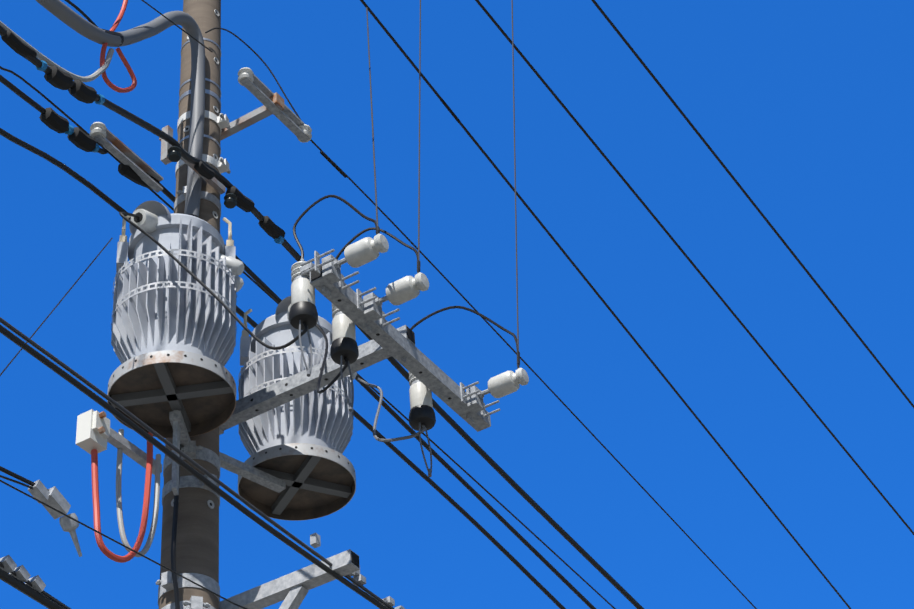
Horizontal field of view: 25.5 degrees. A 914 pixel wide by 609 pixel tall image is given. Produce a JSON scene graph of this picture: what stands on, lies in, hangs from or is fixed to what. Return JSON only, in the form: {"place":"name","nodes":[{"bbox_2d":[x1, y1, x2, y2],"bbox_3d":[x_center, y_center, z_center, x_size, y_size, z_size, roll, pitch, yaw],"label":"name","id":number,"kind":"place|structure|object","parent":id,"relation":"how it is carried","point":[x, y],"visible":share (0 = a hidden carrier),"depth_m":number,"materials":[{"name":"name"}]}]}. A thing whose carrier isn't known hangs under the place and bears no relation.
{"place":"outdoors","nodes":[
{"label":"outdoors","id":0,"kind":"place"},
{"bbox_2d":[0,0,913,608],"label":"sky","id":1,"kind":"structure","parent":0,"point":[808,105],"materials":[{"name":"blue"}]},
{"label":"ground","id":2,"kind":"structure","parent":0,"visible":0},
{"bbox_2d":[0,0,913,608],"bbox_3d":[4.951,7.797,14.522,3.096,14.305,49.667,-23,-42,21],"label":"utility pole","id":3,"kind":"object","parent":2,"relation":"on","point":[178,282],"visible":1,"depth_m":9.34,"materials":[{"name":"metal"}]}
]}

